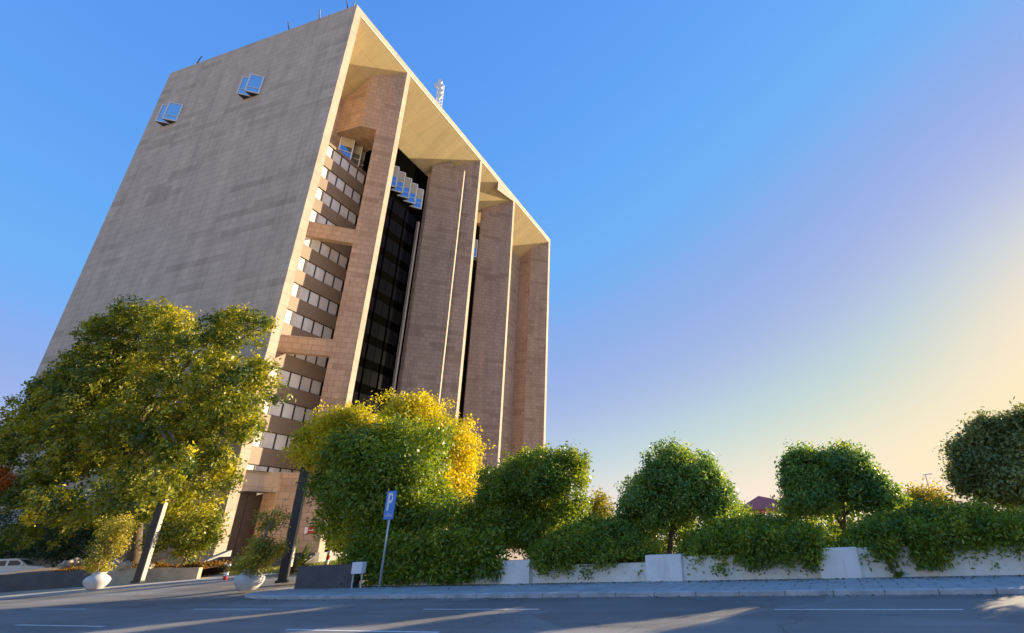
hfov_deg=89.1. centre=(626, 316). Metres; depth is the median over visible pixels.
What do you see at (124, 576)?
planter wall
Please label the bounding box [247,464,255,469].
window
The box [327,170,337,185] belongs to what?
window
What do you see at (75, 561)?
boulder
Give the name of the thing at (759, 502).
pavilion
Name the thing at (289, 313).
window
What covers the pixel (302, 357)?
window
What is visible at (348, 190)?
window
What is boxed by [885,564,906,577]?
weed
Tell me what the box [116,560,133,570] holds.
boulder
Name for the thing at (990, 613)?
road
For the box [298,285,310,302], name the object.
window
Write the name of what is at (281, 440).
window
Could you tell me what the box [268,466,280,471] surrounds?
window
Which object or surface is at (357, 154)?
bay window
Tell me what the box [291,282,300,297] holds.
window
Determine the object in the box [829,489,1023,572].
hedge
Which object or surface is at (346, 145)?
bay window
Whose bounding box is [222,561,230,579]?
bollard
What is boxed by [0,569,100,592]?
planter wall
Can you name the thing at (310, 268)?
window
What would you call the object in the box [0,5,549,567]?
office tower
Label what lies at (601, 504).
shrub
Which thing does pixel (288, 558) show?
lamp column
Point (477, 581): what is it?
garden wall
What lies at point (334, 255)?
window
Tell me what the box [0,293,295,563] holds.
shade tree
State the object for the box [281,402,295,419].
window
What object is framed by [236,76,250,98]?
bay window
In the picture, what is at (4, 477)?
flame tree
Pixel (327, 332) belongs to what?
window
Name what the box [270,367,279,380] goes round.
window
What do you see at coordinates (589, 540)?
hedge
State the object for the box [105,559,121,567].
boulder
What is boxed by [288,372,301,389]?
window
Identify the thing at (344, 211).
window
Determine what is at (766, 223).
sky
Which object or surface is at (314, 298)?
window
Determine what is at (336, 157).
window
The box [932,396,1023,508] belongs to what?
clipped tree
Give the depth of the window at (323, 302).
68.73 m
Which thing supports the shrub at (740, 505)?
on the ground at (520, 557)
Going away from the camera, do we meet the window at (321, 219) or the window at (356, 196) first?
the window at (321, 219)
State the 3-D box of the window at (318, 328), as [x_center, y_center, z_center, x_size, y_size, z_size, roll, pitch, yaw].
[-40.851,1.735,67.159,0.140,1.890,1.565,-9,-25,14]
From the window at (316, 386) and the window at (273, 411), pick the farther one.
the window at (316, 386)
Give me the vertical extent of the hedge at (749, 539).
2.454 m
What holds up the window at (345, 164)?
in the office tower
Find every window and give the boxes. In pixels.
[155,104,168,125]
[162,102,183,123]
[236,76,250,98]
[244,73,264,96]
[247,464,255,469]
[253,431,264,446]
[255,465,268,471]
[261,431,276,448]
[264,400,271,413]
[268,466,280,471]
[269,401,283,416]
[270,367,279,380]
[273,433,288,450]
[278,369,290,385]
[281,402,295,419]
[281,468,292,471]
[284,309,293,324]
[285,436,297,451]
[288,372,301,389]
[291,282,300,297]
[291,312,304,328]
[292,405,305,421]
[295,355,306,360]
[297,256,306,271]
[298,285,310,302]
[299,376,312,392]
[302,316,314,333]
[304,236,311,246]
[304,260,316,276]
[304,408,316,423]
[306,356,316,364]
[308,290,319,306]
[310,209,317,221]
[310,240,321,252]
[310,379,321,395]
[312,321,323,337]
[314,266,325,282]
[316,187,323,200]
[316,213,326,223]
[316,357,327,367]
[318,295,329,311]
[320,242,330,258]
[321,165,328,179]
[322,191,332,207]
[322,325,332,338]
[324,271,334,286]
[326,146,333,158]
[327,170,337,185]
[327,219,335,225]
[327,300,338,315]
[329,248,339,263]
[331,197,340,212]
[332,150,341,164]
[333,276,343,291]
[336,177,345,192]
[338,136,355,159]
[338,253,347,268]
[339,204,348,218]
[340,156,349,171]
[344,183,353,198]
[347,210,356,224]
[348,163,357,177]
[352,145,362,166]
[352,190,360,204]
[356,170,365,184]
[360,151,366,168]
[390,166,399,188]
[390,171,405,194]
[397,177,411,199]
[403,182,417,205]
[410,188,423,210]
[473,239,477,257]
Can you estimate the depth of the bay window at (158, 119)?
77.50 m
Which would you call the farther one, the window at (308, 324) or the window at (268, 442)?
the window at (308, 324)
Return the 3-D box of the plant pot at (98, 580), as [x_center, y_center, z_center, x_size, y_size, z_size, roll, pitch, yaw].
[-29.430,14.680,28.202,1.135,0.832,1.135,-11,-25,18]
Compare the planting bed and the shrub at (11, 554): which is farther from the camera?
the shrub at (11, 554)
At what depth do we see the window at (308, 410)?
63.94 m
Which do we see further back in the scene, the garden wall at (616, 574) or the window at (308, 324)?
the window at (308, 324)
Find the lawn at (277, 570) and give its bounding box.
[228,560,503,575]
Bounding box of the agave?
[267,535,335,576]
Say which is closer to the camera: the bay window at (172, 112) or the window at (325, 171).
the window at (325, 171)
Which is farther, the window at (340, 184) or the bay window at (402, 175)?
the bay window at (402, 175)
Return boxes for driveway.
[0,574,369,601]
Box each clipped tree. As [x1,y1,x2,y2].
[466,441,595,559]
[611,432,742,553]
[770,438,912,543]
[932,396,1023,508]
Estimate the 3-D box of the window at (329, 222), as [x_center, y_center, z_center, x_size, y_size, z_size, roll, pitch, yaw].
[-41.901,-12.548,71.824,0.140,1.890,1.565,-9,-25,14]
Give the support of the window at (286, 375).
in the office tower
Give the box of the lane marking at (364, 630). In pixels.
[287,629,437,632]
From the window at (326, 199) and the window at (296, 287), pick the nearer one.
the window at (296, 287)
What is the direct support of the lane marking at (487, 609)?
on the road
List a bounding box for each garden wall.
[369,570,498,585]
[532,562,645,582]
[682,552,820,580]
[857,544,1023,577]
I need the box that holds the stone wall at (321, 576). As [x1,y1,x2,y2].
[294,564,359,588]
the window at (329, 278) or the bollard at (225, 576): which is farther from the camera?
the window at (329, 278)
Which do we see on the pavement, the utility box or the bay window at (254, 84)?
the utility box
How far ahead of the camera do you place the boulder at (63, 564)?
34.42 m
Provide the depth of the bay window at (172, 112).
77.46 m
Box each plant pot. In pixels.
[83,572,110,589]
[234,569,264,590]
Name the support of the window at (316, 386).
in the office tower
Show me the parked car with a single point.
(14, 565)
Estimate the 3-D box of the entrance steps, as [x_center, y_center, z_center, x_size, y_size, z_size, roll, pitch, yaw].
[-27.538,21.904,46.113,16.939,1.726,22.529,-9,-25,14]
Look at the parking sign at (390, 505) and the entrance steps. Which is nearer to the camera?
the parking sign at (390, 505)
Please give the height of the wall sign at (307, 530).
0.646 m
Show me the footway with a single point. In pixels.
(109, 588)
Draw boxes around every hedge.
[523,509,666,579]
[573,500,1022,553]
[670,505,842,576]
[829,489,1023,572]
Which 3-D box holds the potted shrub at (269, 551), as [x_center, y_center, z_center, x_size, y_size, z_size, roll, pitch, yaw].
[-16.928,10.951,23.335,2.614,2.098,2.198,-18,-28,32]
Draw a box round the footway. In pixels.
[0,572,295,599]
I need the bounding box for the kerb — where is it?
[245,587,1023,599]
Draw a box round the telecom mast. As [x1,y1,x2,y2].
[434,79,443,106]
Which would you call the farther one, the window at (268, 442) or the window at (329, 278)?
the window at (329, 278)
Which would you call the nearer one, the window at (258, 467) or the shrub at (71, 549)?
the shrub at (71, 549)
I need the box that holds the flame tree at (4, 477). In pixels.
[0,465,24,498]
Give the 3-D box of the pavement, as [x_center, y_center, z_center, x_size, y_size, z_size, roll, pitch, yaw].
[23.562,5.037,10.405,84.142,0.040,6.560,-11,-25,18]
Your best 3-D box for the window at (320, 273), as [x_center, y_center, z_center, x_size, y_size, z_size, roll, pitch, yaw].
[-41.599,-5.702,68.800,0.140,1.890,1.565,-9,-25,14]
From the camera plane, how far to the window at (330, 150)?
73.90 m
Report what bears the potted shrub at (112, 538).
in the plant pot at (98, 580)
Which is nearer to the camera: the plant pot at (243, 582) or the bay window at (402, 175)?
the plant pot at (243, 582)
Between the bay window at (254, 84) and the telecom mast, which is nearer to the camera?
the bay window at (254, 84)
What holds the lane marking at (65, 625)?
on the road
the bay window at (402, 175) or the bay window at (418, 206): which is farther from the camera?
the bay window at (418, 206)
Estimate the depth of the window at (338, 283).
71.63 m
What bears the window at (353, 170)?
in the office tower
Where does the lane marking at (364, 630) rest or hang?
on the road
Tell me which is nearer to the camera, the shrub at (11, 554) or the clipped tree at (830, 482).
the clipped tree at (830, 482)
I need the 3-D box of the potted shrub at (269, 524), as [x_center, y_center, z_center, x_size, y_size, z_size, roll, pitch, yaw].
[-16.785,10.255,23.532,2.285,3.341,1.246,-11,-25,18]
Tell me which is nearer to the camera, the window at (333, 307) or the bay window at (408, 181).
the window at (333, 307)
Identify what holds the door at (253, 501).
in the office tower
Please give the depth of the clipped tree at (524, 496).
22.36 m
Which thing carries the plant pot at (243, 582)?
on the driveway
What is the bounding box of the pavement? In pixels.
[250,575,1023,594]
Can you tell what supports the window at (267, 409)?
in the office tower
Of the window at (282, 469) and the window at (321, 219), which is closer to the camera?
the window at (282, 469)
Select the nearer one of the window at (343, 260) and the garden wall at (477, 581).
the garden wall at (477, 581)
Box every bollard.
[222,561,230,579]
[324,550,331,564]
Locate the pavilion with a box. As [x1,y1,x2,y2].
[743,496,810,522]
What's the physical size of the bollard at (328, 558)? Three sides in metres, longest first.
1.130 x 0.220 x 0.220 m
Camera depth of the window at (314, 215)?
69.40 m
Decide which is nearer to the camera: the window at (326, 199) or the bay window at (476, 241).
the window at (326, 199)
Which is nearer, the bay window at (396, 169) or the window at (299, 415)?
the window at (299, 415)
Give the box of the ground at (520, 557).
[0,539,997,598]
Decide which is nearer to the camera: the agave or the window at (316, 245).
the agave
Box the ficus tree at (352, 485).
[295,409,518,586]
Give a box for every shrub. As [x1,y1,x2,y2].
[0,506,62,558]
[21,510,105,567]
[79,510,141,576]
[135,500,231,565]
[220,533,290,577]
[251,499,292,567]
[586,484,616,519]
[733,490,753,513]
[901,477,956,509]
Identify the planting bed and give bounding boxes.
[0,564,222,574]
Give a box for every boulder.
[57,559,71,568]
[66,557,83,566]
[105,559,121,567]
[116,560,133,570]
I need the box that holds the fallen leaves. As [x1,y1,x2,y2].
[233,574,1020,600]
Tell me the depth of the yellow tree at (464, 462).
29.31 m
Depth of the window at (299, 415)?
62.66 m
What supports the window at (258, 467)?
in the office tower
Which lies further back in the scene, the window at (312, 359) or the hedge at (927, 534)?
the window at (312, 359)
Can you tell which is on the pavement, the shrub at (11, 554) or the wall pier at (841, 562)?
the wall pier at (841, 562)
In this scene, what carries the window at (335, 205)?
in the office tower
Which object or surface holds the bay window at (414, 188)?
in the office tower
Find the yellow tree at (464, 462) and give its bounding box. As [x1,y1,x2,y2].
[277,387,495,507]
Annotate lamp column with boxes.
[130,495,168,582]
[274,464,310,582]
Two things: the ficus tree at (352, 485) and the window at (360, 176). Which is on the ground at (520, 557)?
the ficus tree at (352, 485)
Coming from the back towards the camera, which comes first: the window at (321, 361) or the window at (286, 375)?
the window at (321, 361)
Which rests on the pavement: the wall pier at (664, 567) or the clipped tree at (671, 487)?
the wall pier at (664, 567)
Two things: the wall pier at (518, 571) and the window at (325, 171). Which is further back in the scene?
the window at (325, 171)
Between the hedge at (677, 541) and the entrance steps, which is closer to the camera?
the hedge at (677, 541)
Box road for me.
[0,594,1023,632]
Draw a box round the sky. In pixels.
[0,0,1023,537]
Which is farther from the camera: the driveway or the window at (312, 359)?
the window at (312, 359)
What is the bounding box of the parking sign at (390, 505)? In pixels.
[378,491,396,588]
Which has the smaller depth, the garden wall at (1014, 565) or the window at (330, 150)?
the garden wall at (1014, 565)
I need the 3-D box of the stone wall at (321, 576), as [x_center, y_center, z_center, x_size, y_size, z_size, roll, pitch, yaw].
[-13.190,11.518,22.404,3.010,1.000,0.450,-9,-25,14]
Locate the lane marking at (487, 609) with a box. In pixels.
[438,609,537,609]
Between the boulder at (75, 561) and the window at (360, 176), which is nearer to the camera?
the boulder at (75, 561)
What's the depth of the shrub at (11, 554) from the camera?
49.42 m
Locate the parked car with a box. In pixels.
[0,558,52,573]
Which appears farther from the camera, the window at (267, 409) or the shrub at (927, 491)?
the window at (267, 409)
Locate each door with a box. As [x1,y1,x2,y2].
[226,492,247,555]
[233,492,262,555]
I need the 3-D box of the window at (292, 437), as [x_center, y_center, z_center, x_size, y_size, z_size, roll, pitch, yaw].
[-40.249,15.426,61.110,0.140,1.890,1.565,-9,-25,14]
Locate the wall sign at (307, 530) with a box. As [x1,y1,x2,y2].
[304,527,315,533]
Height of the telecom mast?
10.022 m
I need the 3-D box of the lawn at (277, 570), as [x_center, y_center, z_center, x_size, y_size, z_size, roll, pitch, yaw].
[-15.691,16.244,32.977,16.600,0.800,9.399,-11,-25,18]
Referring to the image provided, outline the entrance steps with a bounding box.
[158,550,341,574]
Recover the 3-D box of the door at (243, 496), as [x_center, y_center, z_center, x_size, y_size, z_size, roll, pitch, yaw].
[-40.699,21.364,52.445,0.120,6.175,1.649,-9,-25,14]
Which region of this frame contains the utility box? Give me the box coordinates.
[351,562,366,587]
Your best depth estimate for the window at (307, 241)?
67.75 m
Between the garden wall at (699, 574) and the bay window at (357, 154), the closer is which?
the garden wall at (699, 574)
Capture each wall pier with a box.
[499,559,534,583]
[645,554,683,581]
[818,547,861,578]
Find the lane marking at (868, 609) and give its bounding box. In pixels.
[774,609,962,609]
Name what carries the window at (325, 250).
in the office tower
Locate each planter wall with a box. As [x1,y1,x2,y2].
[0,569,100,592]
[106,567,202,584]
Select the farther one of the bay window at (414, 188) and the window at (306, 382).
the bay window at (414, 188)
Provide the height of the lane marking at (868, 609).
0.001 m
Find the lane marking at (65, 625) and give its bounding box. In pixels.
[31,625,103,626]
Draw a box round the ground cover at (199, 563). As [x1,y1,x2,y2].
[53,558,226,571]
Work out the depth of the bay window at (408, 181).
88.52 m
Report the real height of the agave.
2.795 m
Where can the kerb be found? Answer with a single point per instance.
(947, 591)
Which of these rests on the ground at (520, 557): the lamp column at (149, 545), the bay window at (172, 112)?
the lamp column at (149, 545)
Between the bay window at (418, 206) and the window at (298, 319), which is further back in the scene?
the bay window at (418, 206)
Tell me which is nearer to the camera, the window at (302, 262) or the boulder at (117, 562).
the boulder at (117, 562)
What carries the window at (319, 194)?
in the office tower
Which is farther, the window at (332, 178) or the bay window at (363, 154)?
the bay window at (363, 154)
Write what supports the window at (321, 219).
in the office tower
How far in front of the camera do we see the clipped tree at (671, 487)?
20.51 m
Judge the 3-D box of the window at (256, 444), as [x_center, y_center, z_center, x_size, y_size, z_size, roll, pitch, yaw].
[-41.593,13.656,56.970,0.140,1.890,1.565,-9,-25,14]
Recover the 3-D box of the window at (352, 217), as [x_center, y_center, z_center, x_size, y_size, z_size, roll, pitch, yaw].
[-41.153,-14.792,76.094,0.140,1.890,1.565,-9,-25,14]
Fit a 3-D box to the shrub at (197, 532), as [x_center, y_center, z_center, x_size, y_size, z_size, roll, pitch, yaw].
[-29.837,15.091,34.273,6.047,4.918,4.002,-11,-25,18]
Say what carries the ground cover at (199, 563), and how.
on the planting bed

